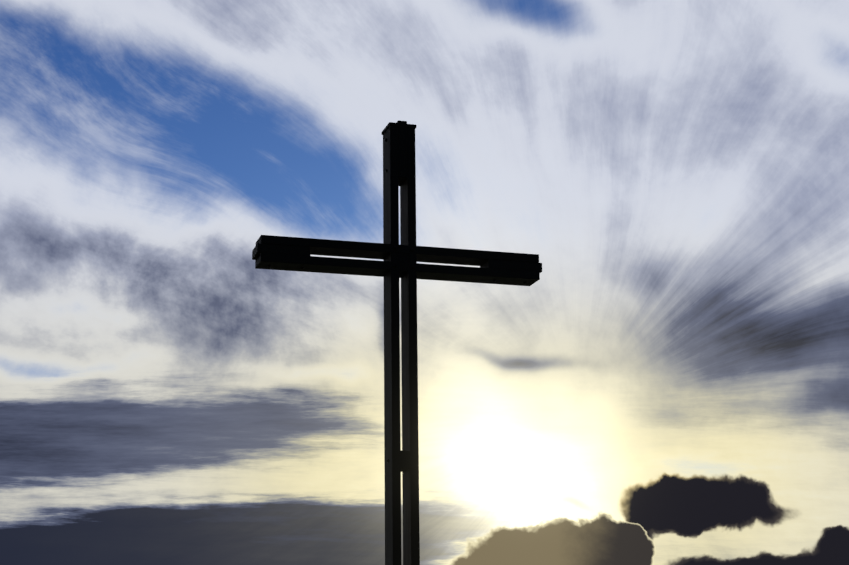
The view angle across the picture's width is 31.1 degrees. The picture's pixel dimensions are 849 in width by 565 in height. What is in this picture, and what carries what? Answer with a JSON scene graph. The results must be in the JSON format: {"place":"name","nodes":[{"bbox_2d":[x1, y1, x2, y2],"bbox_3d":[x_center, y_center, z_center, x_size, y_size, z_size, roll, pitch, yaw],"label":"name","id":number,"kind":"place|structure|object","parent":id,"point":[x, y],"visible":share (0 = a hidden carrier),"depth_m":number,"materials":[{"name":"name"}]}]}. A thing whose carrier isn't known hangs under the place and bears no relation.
{"place":"outdoors","nodes":[
{"label":"outdoors","id":0,"kind":"place"},
{"bbox_2d":[252,120,541,564],"bbox_3d":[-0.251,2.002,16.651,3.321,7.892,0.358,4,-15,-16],"label":"summit cross","id":1,"kind":"object","parent":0,"point":[270,252],"visible":1,"depth_m":16.97,"materials":[{"name":"metal"}]},
{"bbox_2d":[0,0,848,564],"label":"sky","id":2,"kind":"structure","parent":0,"point":[671,386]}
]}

